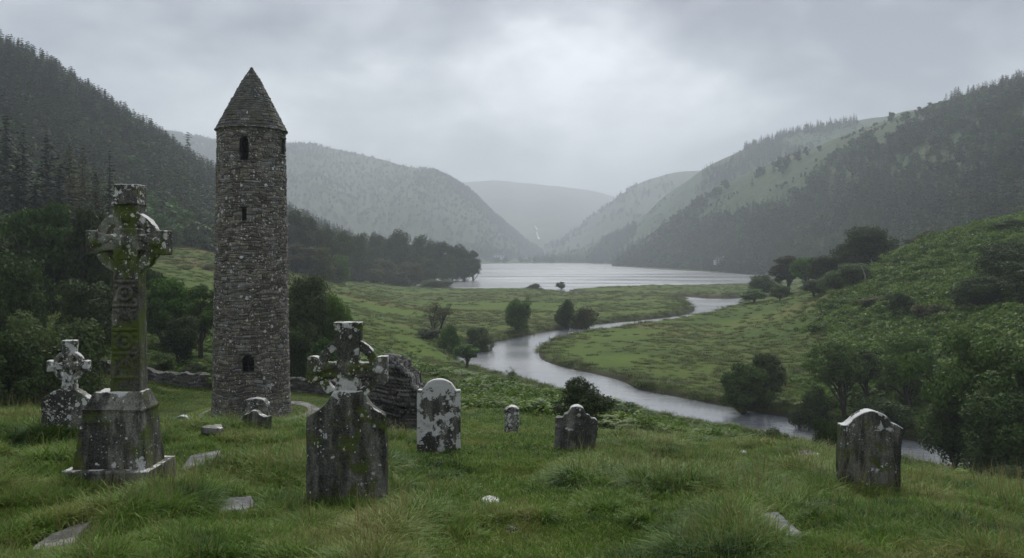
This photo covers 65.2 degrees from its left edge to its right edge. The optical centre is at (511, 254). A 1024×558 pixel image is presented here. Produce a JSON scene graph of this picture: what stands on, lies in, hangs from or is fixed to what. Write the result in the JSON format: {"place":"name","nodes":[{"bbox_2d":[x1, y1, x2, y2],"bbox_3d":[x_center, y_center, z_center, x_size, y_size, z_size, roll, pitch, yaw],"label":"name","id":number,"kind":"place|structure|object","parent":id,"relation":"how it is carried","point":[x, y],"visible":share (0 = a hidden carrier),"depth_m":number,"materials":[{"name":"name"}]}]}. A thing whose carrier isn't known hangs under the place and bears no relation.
{"place":"outdoors","nodes":[
{"label":"outdoors","id":0,"kind":"place"},
{"bbox_2d":[174,138,538,261],"bbox_3d":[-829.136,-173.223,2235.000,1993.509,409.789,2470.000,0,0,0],"label":"hill","id":1,"kind":"structure","parent":0,"point":[367,227],"depth_m":1646.82,"materials":[{"name":"plant"}]},
{"bbox_2d":[1,226,1018,554],"bbox_3d":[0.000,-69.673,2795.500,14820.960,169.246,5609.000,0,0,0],"label":"ground","id":2,"kind":"structure","parent":0,"point":[610,356],"depth_m":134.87,"materials":[{"name":"plant"}]},
{"bbox_2d":[0,116,40,216],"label":"pine tree","id":3,"kind":"object","parent":2,"relation":"on","point":[5,157],"visible":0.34,"depth_m":117.92,"materials":[{"name":"green plant"}]},
{"bbox_2d":[2,126,42,213],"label":"spruce tree","id":4,"kind":"object","parent":2,"relation":"on","point":[23,163],"visible":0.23,"depth_m":111.92,"materials":[{"name":"green plant"}]},
{"bbox_2d":[0,330,50,406],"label":"elder bush","id":5,"kind":"object","parent":2,"relation":"on","point":[20,369],"visible":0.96,"depth_m":25.92,"materials":[{"name":"green plant"}]},
{"bbox_2d":[0,248,51,340],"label":"broadleaf tree","id":6,"kind":"object","parent":2,"relation":"on","point":[18,283],"visible":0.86,"depth_m":42.60,"materials":[{"name":"green plant"}]},
{"bbox_2d":[0,157,62,215],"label":"pine tree","id":7,"kind":"object","parent":2,"relation":"on","point":[17,199],"visible":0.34,"depth_m":99.75,"materials":[{"name":"green plant"}]},
{"bbox_2d":[0,200,73,330],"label":"broadleaf tree","id":8,"kind":"object","parent":2,"relation":"on","point":[38,235],"visible":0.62,"depth_m":56.85,"materials":[{"name":"green plant"}]},
{"bbox_2d":[6,182,73,224],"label":"pine tree","id":9,"kind":"object","parent":2,"relation":"on","point":[36,202],"visible":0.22,"depth_m":95.89,"materials":[{"name":"green plant"}]},
{"bbox_2d":[23,134,68,210],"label":"pine tree","id":10,"kind":"object","parent":2,"relation":"on","point":[47,178],"visible":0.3,"depth_m":109.83,"materials":[{"name":"green plant"}]},
{"bbox_2d":[0,309,110,407],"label":"elder bush","id":11,"kind":"object","parent":2,"relation":"on","point":[47,344],"visible":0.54,"depth_m":29.54,"materials":[{"name":"green plant"}]},
{"bbox_2d":[31,165,84,230],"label":"pine tree","id":12,"kind":"object","parent":2,"relation":"on","point":[59,192],"visible":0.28,"depth_m":97.91,"materials":[{"name":"green plant"}]},
{"bbox_2d":[31,522,91,550],"bbox_3d":[-3.268,2.102,5.762,0.283,0.248,1.160,0,0,-20],"label":"flagstone","id":13,"kind":"object","parent":2,"relation":"on","point":[59,534],"visible":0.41,"depth_m":5.86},
{"bbox_2d":[28,146,102,229],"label":"pine tree","id":14,"kind":"object","parent":2,"relation":"on","point":[70,187],"visible":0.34,"depth_m":105.89,"materials":[{"name":"green plant"}]},
{"bbox_2d":[41,340,91,431],"bbox_3d":[-7.120,2.176,12.794,0.772,1.616,0.183,0,0,0],"label":"cross headstone","id":15,"kind":"object","parent":2,"relation":"on","point":[68,397],"visible":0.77,"depth_m":12.72,"materials":[{"name":"stone"}]},
{"bbox_2d":[52,277,112,371],"bbox_3d":[-23.905,4.181,45.845,4.205,5.825,4.053,0,0,-42],"label":"broadleaf tree","id":16,"kind":"object","parent":2,"relation":"on","point":[96,303],"visible":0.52,"depth_m":45.27,"materials":[{"name":"green plant"}]},
{"bbox_2d":[71,145,101,210],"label":"spruce tree","id":17,"kind":"object","parent":2,"relation":"on","point":[82,175],"visible":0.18,"depth_m":119.94,"materials":[{"name":"green plant"}]},
{"bbox_2d":[60,206,113,315],"bbox_3d":[-28.681,1.902,55.126,4.545,10.485,4.477,0,0,36],"label":"broadleaf tree","id":18,"kind":"object","parent":2,"relation":"on","point":[88,269],"visible":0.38,"depth_m":53.80,"materials":[{"name":"green plant"}]},
{"bbox_2d":[66,169,112,227],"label":"pine tree","id":19,"kind":"object","parent":2,"relation":"on","point":[97,201],"visible":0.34,"depth_m":99.88,"materials":[{"name":"green plant"}]},
{"bbox_2d":[100,150,118,230],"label":"spruce tree","id":20,"kind":"object","parent":2,"relation":"on","point":[109,202],"visible":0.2,"depth_m":111.88,"materials":[{"name":"green plant"}]},
{"bbox_2d":[62,184,176,492],"bbox_3d":[-4.147,0.939,8.540,1.003,3.359,0.724,0,0,0],"label":"cross","id":21,"kind":"object","parent":2,"relation":"on","point":[120,414],"visible":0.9,"depth_m":8.41,"materials":[{"name":"stone"}]},
{"bbox_2d":[146,269,166,317],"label":"broadleaf tree","id":22,"kind":"object","parent":2,"relation":"on","point":[153,275],"visible":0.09,"depth_m":65.48,"materials":[{"name":"green plant"}]},
{"bbox_2d":[147,352,176,371],"bbox_3d":[-21.267,6.815,48.448,2.082,1.787,2.350,0,0,27],"label":"bush","id":23,"kind":"object","parent":2,"relation":"on","point":[164,362],"visible":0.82,"depth_m":48.19,"materials":[{"name":"green plant"}]},
{"bbox_2d":[146,277,194,342],"bbox_3d":[-25.586,4.547,60.016,4.141,5.700,4.204,0,0,-13],"label":"broadleaf tree","id":24,"kind":"object","parent":2,"relation":"on","point":[166,297],"visible":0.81,"depth_m":59.11,"materials":[{"name":"green plant"}]},
{"bbox_2d":[155,314,199,363],"bbox_3d":[-21.755,5.755,52.155,2.844,3.713,2.808,0,0,0],"label":"broadleaf tree","id":25,"kind":"object","parent":2,"relation":"on","point":[181,338],"visible":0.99,"depth_m":51.69,"materials":[{"name":"green plant"}]},
{"bbox_2d":[177,363,212,372],"bbox_3d":[-19.402,7.195,49.000,2.141,1.112,2.068,0,0,11],"label":"bush","id":26,"kind":"object","parent":2,"relation":"on","point":[195,368],"visible":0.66,"depth_m":48.85,"materials":[{"name":"green plant"}]},
{"bbox_2d":[182,283,213,358],"bbox_3d":[-21.850,4.832,57.075,3.490,5.642,3.259,0,0,24],"label":"broadleaf tree","id":27,"kind":"object","parent":2,"relation":"on","point":[201,310],"visible":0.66,"depth_m":56.47,"materials":[{"name":"green plant"}]},
{"bbox_2d":[96,359,336,394],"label":"dry stone wall","id":28,"kind":"structure","parent":2,"relation":"on","point":[297,384],"depth_m":46.26,"materials":[{"name":"stone"}]},
{"bbox_2d":[217,496,254,514],"bbox_3d":[-2.536,2.347,7.379,0.318,0.242,0.860,0,0,-18],"label":"flagstone","id":29,"kind":"object","parent":2,"relation":"on","point":[244,501],"visible":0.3,"depth_m":7.40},
{"bbox_2d":[210,67,291,419],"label":"round tower","id":30,"kind":"structure","parent":2,"relation":"on","point":[250,346],"depth_m":38.58,"materials":[{"name":"stone"}]},
{"bbox_2d":[240,397,270,418],"bbox_3d":[-11.586,7.025,36.200,1.272,1.106,0.536,0,0,0],"label":"headstone","id":31,"kind":"object","parent":2,"relation":"on","point":[253,403],"visible":0.64,"depth_m":35.96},
{"bbox_2d":[240,410,271,429],"bbox_3d":[-4.982,3.325,15.399,0.660,0.655,0.234,0,-6,0],"label":"headstone","id":32,"kind":"object","parent":2,"relation":"on","point":[263,418],"visible":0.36,"depth_m":15.31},
{"bbox_2d":[287,209,316,269],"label":"broadleaf tree","id":33,"kind":"object","parent":2,"relation":"on","point":[299,231],"visible":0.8,"depth_m":253.50,"materials":[{"name":"green plant"}]},
{"bbox_2d":[288,322,316,377],"bbox_3d":[-13.199,6.315,49.078,2.342,4.394,2.582,0,0,44],"label":"bush","id":34,"kind":"object","parent":2,"relation":"on","point":[300,346],"visible":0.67,"depth_m":48.61,"materials":[{"name":"green plant"}]},
{"bbox_2d":[288,243,318,273],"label":"broadleaf tree","id":35,"kind":"object","parent":2,"relation":"on","point":[300,258],"visible":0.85,"depth_m":220.17,"materials":[{"name":"green plant"}]},
{"bbox_2d":[288,271,331,348],"bbox_3d":[-14.792,4.771,56.163,4.186,7.152,4.132,0,0,-12],"label":"broadleaf tree","id":36,"kind":"object","parent":2,"relation":"on","point":[308,301],"visible":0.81,"depth_m":55.45,"materials":[{"name":"green plant"}]},
{"bbox_2d":[301,215,324,274],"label":"broadleaf tree","id":37,"kind":"object","parent":2,"relation":"on","point":[318,243],"visible":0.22,"depth_m":260.95,"materials":[{"name":"green plant"}]},
{"bbox_2d":[304,337,336,379],"bbox_3d":[-11.285,6.657,48.016,2.517,3.452,2.430,0,0,-33],"label":"bush","id":38,"kind":"object","parent":2,"relation":"on","point":[317,347],"visible":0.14,"depth_m":47.88,"materials":[{"name":"green plant"}]},
{"bbox_2d":[306,246,337,280],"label":"broadleaf tree","id":39,"kind":"object","parent":2,"relation":"on","point":[322,264],"visible":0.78,"depth_m":226.29,"materials":[{"name":"green plant"}]},
{"bbox_2d":[320,224,341,278],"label":"broadleaf tree","id":40,"kind":"object","parent":2,"relation":"on","point":[329,240],"visible":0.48,"depth_m":272.88,"materials":[{"name":"green plant"}]},
{"bbox_2d":[318,290,354,348],"bbox_3d":[-13.073,5.458,58.062,3.713,5.993,2.841,0,0,-26],"label":"broadleaf tree","id":41,"kind":"object","parent":2,"relation":"on","point":[336,309],"visible":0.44,"depth_m":57.47,"materials":[{"name":"green plant"}]},
{"bbox_2d":[330,253,351,284],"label":"broadleaf tree","id":42,"kind":"object","parent":2,"relation":"on","point":[341,261],"visible":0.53,"depth_m":243.82,"materials":[{"name":"green plant"}]},
{"bbox_2d":[332,229,355,278],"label":"broadleaf tree","id":43,"kind":"object","parent":2,"relation":"on","point":[344,241],"visible":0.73,"depth_m":298.67,"materials":[{"name":"green plant"}]},
{"bbox_2d":[306,321,388,502],"bbox_3d":[-1.644,1.573,7.990,0.805,1.806,0.180,0,0,0],"label":"cross headstone","id":44,"kind":"object","parent":2,"relation":"on","point":[346,436],"visible":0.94,"depth_m":7.93,"materials":[{"name":"stone"}]},
{"bbox_2d":[348,231,369,281],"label":"broadleaf tree","id":45,"kind":"object","parent":2,"relation":"on","point":[357,263],"visible":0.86,"depth_m":338.32,"materials":[{"name":"green plant"}]},
{"bbox_2d":[358,268,384,282],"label":"broadleaf tree","id":46,"kind":"object","parent":2,"relation":"on","point":[370,274],"visible":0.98,"depth_m":338.22,"materials":[{"name":"green plant"}]},
{"bbox_2d":[366,231,383,266],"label":"broadleaf tree","id":47,"kind":"object","parent":2,"relation":"on","point":[375,243],"visible":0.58,"depth_m":382.91,"materials":[{"name":"green plant"}]},
{"bbox_2d":[370,258,398,282],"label":"broadleaf tree","id":48,"kind":"object","parent":2,"relation":"on","point":[388,266],"visible":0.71,"depth_m":349.70,"materials":[{"name":"green plant"}]},
{"bbox_2d":[360,353,425,432],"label":"ruined wall","id":49,"kind":"structure","parent":2,"relation":"on","point":[394,396],"depth_m":16.65,"materials":[{"name":"stone"}]},
{"bbox_2d":[385,272,412,285],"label":"broadleaf tree","id":50,"kind":"object","parent":2,"relation":"on","point":[398,279],"visible":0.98,"depth_m":333.07,"materials":[{"name":"green plant"}]},
{"bbox_2d":[382,228,419,266],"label":"broadleaf tree","id":51,"kind":"object","parent":2,"relation":"on","point":[396,250],"visible":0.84,"depth_m":391.47,"materials":[{"name":"green plant"}]},
{"bbox_2d":[389,261,425,285],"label":"broadleaf tree","id":52,"kind":"object","parent":2,"relation":"on","point":[415,274],"visible":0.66,"depth_m":347.21,"materials":[{"name":"green plant"}]},
{"bbox_2d":[407,233,432,265],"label":"broadleaf tree","id":53,"kind":"object","parent":2,"relation":"on","point":[420,248],"visible":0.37,"depth_m":402.22,"materials":[{"name":"green plant"}]},
{"bbox_2d":[416,327,440,339],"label":"bush","id":54,"kind":"object","parent":2,"relation":"on","point":[428,333],"visible":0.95,"depth_m":111.18,"materials":[{"name":"green plant"}]},
{"bbox_2d":[417,257,442,283],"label":"broadleaf tree","id":55,"kind":"object","parent":2,"relation":"on","point":[431,270],"visible":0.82,"depth_m":382.96,"materials":[{"name":"green plant"}]},
{"bbox_2d":[412,296,457,329],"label":"bare shrub","id":56,"kind":"object","parent":2,"relation":"on","point":[442,312],"visible":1,"depth_m":127.59,"materials":[{"name":"grey plant"}]},
{"bbox_2d":[420,278,453,287],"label":"bush","id":57,"kind":"object","parent":2,"relation":"on","point":[435,283],"visible":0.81,"depth_m":328.87,"materials":[{"name":"green plant"}]},
{"bbox_2d":[417,378,460,454],"bbox_3d":[-1.239,2.851,13.550,0.742,1.492,0.139,0,0,0],"label":"headstone","id":58,"kind":"object","parent":2,"relation":"on","point":[438,412],"visible":0.81,"depth_m":13.48,"materials":[{"name":"stone"}]},
{"bbox_2d":[431,323,462,358],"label":"bush","id":59,"kind":"object","parent":2,"relation":"on","point":[451,340],"visible":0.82,"depth_m":107.44,"materials":[{"name":"green plant"}]},
{"bbox_2d":[438,253,457,280],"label":"broadleaf tree","id":60,"kind":"object","parent":2,"relation":"on","point":[448,267],"visible":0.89,"depth_m":402.61,"materials":[{"name":"green plant"}]},
{"bbox_2d":[455,257,474,280],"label":"broadleaf tree","id":61,"kind":"object","parent":2,"relation":"on","point":[464,269],"visible":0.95,"depth_m":415.54,"materials":[{"name":"green plant"}]},
{"bbox_2d":[452,344,479,367],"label":"tree","id":62,"kind":"object","parent":2,"relation":"on","point":[468,352],"visible":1,"depth_m":89.74,"materials":[{"name":"green plant"}]},
{"bbox_2d":[466,326,495,351],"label":"bush","id":63,"kind":"object","parent":2,"relation":"on","point":[480,336],"visible":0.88,"depth_m":115.24,"materials":[{"name":"green plant"}]},
{"bbox_2d":[14,422,974,516],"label":"weeds","id":64,"kind":"object","parent":2,"relation":"on","point":[538,453],"visible":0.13,"depth_m":10.88,"materials":[{"name":"plant"}]},
{"bbox_2d":[504,405,518,432],"bbox_3d":[-0.004,4.140,19.702,0.378,0.840,0.279,0,0,0],"label":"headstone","id":65,"kind":"object","parent":2,"relation":"on","point":[512,417],"visible":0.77,"depth_m":19.57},
{"bbox_2d":[0,387,1023,557],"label":"grass","id":66,"kind":"structure","parent":2,"relation":"on","point":[401,520],"depth_m":7.07,"materials":[{"name":"plant"}]},
{"bbox_2d":[8,210,1023,483],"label":"bracken","id":67,"kind":"object","parent":2,"relation":"on","point":[950,256],"visible":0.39,"depth_m":86.17,"materials":[{"name":"plant"}]},
{"bbox_2d":[504,297,531,332],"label":"bush","id":68,"kind":"object","parent":2,"relation":"on","point":[515,309],"visible":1,"depth_m":137.20,"materials":[{"name":"green plant"}]},
{"bbox_2d":[554,299,577,328],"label":"bush","id":69,"kind":"object","parent":2,"relation":"on","point":[563,317],"visible":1,"depth_m":149.17,"materials":[{"name":"green plant"}]},
{"bbox_2d":[554,404,597,450],"bbox_3d":[1.159,3.197,14.439,0.792,0.969,0.179,0,0,0],"label":"headstone","id":70,"kind":"object","parent":2,"relation":"on","point":[576,423],"visible":0.73,"depth_m":14.36,"materials":[{"name":"stone"}]},
{"bbox_2d":[552,376,615,419],"bbox_3d":[2.096,4.482,24.017,1.863,1.673,1.930,0,0,16],"label":"hawthorn bush","id":71,"kind":"object","parent":2,"relation":"on","point":[592,401],"visible":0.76,"depth_m":23.68,"materials":[{"name":"green plant"}]},
{"bbox_2d":[572,306,598,328],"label":"bush","id":72,"kind":"object","parent":2,"relation":"on","point":[585,316],"visible":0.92,"depth_m":151.39,"materials":[{"name":"green plant"}]},
{"bbox_2d":[718,361,777,414],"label":"willow tree","id":73,"kind":"object","parent":2,"relation":"on","point":[745,388],"visible":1,"depth_m":69.27,"materials":[{"name":"green plant"}]},
{"bbox_2d":[737,289,767,302],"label":"broadleaf tree","id":74,"kind":"object","parent":2,"relation":"on","point":[754,294],"visible":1,"depth_m":174.02,"materials":[{"name":"green plant"}]},
{"bbox_2d":[747,274,778,292],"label":"broadleaf tree","id":75,"kind":"object","parent":2,"relation":"on","point":[763,282],"visible":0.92,"depth_m":203.36,"materials":[{"name":"green plant"}]},
{"bbox_2d":[747,352,788,401],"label":"willow tree","id":76,"kind":"object","parent":2,"relation":"on","point":[769,363],"visible":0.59,"depth_m":71.14,"materials":[{"name":"green plant"}]},
{"bbox_2d":[768,284,794,300],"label":"broadleaf tree","id":77,"kind":"object","parent":2,"relation":"on","point":[779,291],"visible":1,"depth_m":164.30,"materials":[{"name":"green plant"}]},
{"bbox_2d":[768,255,797,290],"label":"broadleaf tree","id":78,"kind":"object","parent":2,"relation":"on","point":[782,271],"visible":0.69,"depth_m":189.37,"materials":[{"name":"green plant"}]},
{"bbox_2d":[788,257,810,290],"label":"broadleaf tree","id":79,"kind":"object","parent":2,"relation":"on","point":[798,262],"visible":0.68,"depth_m":177.61,"materials":[{"name":"green plant"}]},
{"bbox_2d":[787,384,834,429],"bbox_3d":[24.184,12.933,63.977,3.356,5.325,3.240,0,0,-38],"label":"bush","id":80,"kind":"object","parent":2,"relation":"on","point":[810,408],"visible":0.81,"depth_m":63.67,"materials":[{"name":"green plant"}]},
{"bbox_2d":[797,279,831,296],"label":"broadleaf tree","id":81,"kind":"object","parent":2,"relation":"on","point":[809,285],"visible":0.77,"depth_m":149.10,"materials":[{"name":"green plant"}]},
{"bbox_2d":[802,255,839,280],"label":"broadleaf tree","id":82,"kind":"object","parent":2,"relation":"on","point":[818,268],"visible":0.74,"depth_m":158.75,"materials":[{"name":"green plant"}]},
{"bbox_2d":[811,416,836,446],"bbox_3d":[13.460,8.204,34.021,1.472,2.626,1.335,0,0,3],"label":"bush","id":83,"kind":"object","parent":2,"relation":"on","point":[826,431],"visible":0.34,"depth_m":33.90,"materials":[{"name":"green plant"}]},
{"bbox_2d":[812,270,847,290],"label":"broadleaf tree","id":84,"kind":"object","parent":2,"relation":"on","point":[832,277],"visible":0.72,"depth_m":139.22,"materials":[{"name":"green plant"}]},
{"bbox_2d":[800,338,871,415],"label":"tree","id":85,"kind":"object","parent":2,"relation":"on","point":[836,367],"visible":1,"depth_m":65.33,"materials":[{"name":"green plant"}]},
{"bbox_2d":[823,241,870,269],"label":"broadleaf tree","id":86,"kind":"object","parent":2,"relation":"on","point":[838,258],"visible":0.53,"depth_m":156.83,"materials":[{"name":"green plant"}]},
{"bbox_2d":[835,262,874,284],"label":"broadleaf tree","id":87,"kind":"object","parent":2,"relation":"on","point":[848,273],"visible":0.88,"depth_m":130.62,"materials":[{"name":"green plant"}]},
{"bbox_2d":[848,348,884,397],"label":"tree","id":88,"kind":"object","parent":2,"relation":"on","point":[869,356],"visible":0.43,"depth_m":67.35,"materials":[{"name":"green plant"}]},
{"bbox_2d":[835,408,902,492],"bbox_3d":[4.324,2.564,9.699,0.788,1.363,0.170,0,0,0],"label":"headstone","id":89,"kind":"object","parent":2,"relation":"on","point":[876,433],"visible":0.61,"depth_m":9.62,"materials":[{"name":"stone"}]},
{"bbox_2d":[841,224,903,264],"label":"broadleaf tree","id":90,"kind":"object","parent":2,"relation":"on","point":[868,244],"visible":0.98,"depth_m":148.02,"materials":[{"name":"green plant"}]},
{"bbox_2d":[852,396,916,427],"bbox_3d":[28.607,12.678,61.784,4.762,3.272,5.250,0,0,30],"label":"bush","id":91,"kind":"object","parent":2,"relation":"on","point":[892,411],"visible":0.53,"depth_m":61.09,"materials":[{"name":"green plant"}]},
{"bbox_2d":[881,291,916,316],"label":"bush","id":92,"kind":"object","parent":2,"relation":"on","point":[899,300],"visible":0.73,"depth_m":99.58,"materials":[{"name":"green plant"}]},
{"bbox_2d":[871,331,938,406],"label":"tree","id":93,"kind":"object","parent":2,"relation":"on","point":[900,345],"visible":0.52,"depth_m":66.59,"materials":[{"name":"green plant"}]},
{"bbox_2d":[911,304,950,317],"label":"bush","id":94,"kind":"object","parent":2,"relation":"on","point":[922,310],"visible":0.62,"depth_m":91.19,"materials":[{"name":"green plant"}]},
{"bbox_2d":[915,403,996,469],"bbox_3d":[26.256,10.585,46.904,5.910,5.443,4.522,0,0,-42],"label":"alder tree","id":95,"kind":"object","parent":2,"relation":"on","point":[939,433],"visible":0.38,"depth_m":46.24,"materials":[{"name":"green plant"}]},
{"bbox_2d":[894,321,1023,473],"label":"alder tree","id":96,"kind":"object","parent":2,"relation":"on","point":[952,388],"visible":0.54,"depth_m":45.47,"materials":[{"name":"green plant"}]},
{"bbox_2d":[944,275,1005,307],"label":"broadleaf tree","id":97,"kind":"object","parent":2,"relation":"on","point":[982,290],"visible":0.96,"depth_m":87.29,"materials":[{"name":"green plant"}]},
{"bbox_2d":[954,386,1023,475],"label":"alder tree","id":98,"kind":"object","parent":2,"relation":"on","point":[994,433],"visible":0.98,"depth_m":39.58,"materials":[{"name":"green plant"}]},
{"bbox_2d":[961,334,1023,465],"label":"alder tree","id":99,"kind":"object","parent":2,"relation":"on","point":[1010,363],"visible":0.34,"depth_m":42.25,"materials":[{"name":"green plant"}]},
{"bbox_2d":[969,239,1023,289],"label":"broadleaf tree","id":100,"kind":"object","parent":2,"relation":"on","point":[1012,251],"visible":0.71,"depth_m":91.28,"materials":[{"name":"green plant"}]},
{"bbox_2d":[991,464,1023,480],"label":"bush","id":101,"kind":"object","parent":2,"relation":"on","point":[1009,469],"visible":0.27,"depth_m":24.05,"materials":[{"name":"green plant"}]},
{"bbox_2d":[993,261,1023,297],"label":"broadleaf tree","id":102,"kind":"object","parent":2,"relation":"on","point":[1014,279],"visible":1,"depth_m":84.12,"materials":[{"name":"green plant"}]},
{"bbox_2d":[0,29,1023,280],"label":"forest","id":103,"kind":"object","parent":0,"point":[37,96],"depth_m":500.83,"materials":[{"name":"plant"}]},
{"bbox_2d":[0,0,1023,196],"label":"sky","id":104,"kind":"structure","parent":0,"point":[608,97],"materials":[{"name":"grey"}]},
{"bbox_2d":[463,180,616,248],"bbox_3d":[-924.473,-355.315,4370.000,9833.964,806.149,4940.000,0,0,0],"label":"hill","id":105,"kind":"structure","parent":0,"point":[548,212],"depth_m":3400.25,"materials":[{"name":"grey"}]},
{"bbox_2d":[540,171,699,258],"bbox_3d":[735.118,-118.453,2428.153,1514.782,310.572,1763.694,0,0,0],"label":"hill","id":106,"kind":"structure","parent":0,"point":[593,232],"depth_m":2091.08,"materials":[{"name":"plant"}]},
{"bbox_2d":[415,263,1020,468],"bbox_3d":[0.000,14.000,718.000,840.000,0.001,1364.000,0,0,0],"label":"water","id":107,"kind":"structure","parent":0,"point":[522,357],"depth_m":128.40,"materials":[{"name":"grey liquid"}]},
{"bbox_2d":[553,109,917,263],"bbox_3d":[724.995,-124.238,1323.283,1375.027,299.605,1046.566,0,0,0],"label":"hill","id":108,"kind":"structure","parent":0,"point":[686,189],"depth_m":1301.69,"materials":[{"name":"plant"}]},
{"bbox_2d":[624,102,1023,273],"bbox_3d":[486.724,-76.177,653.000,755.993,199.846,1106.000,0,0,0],"label":"hill","id":109,"kind":"structure","parent":0,"point":[758,191],"depth_m":734.74,"materials":[{"name":"plant"}]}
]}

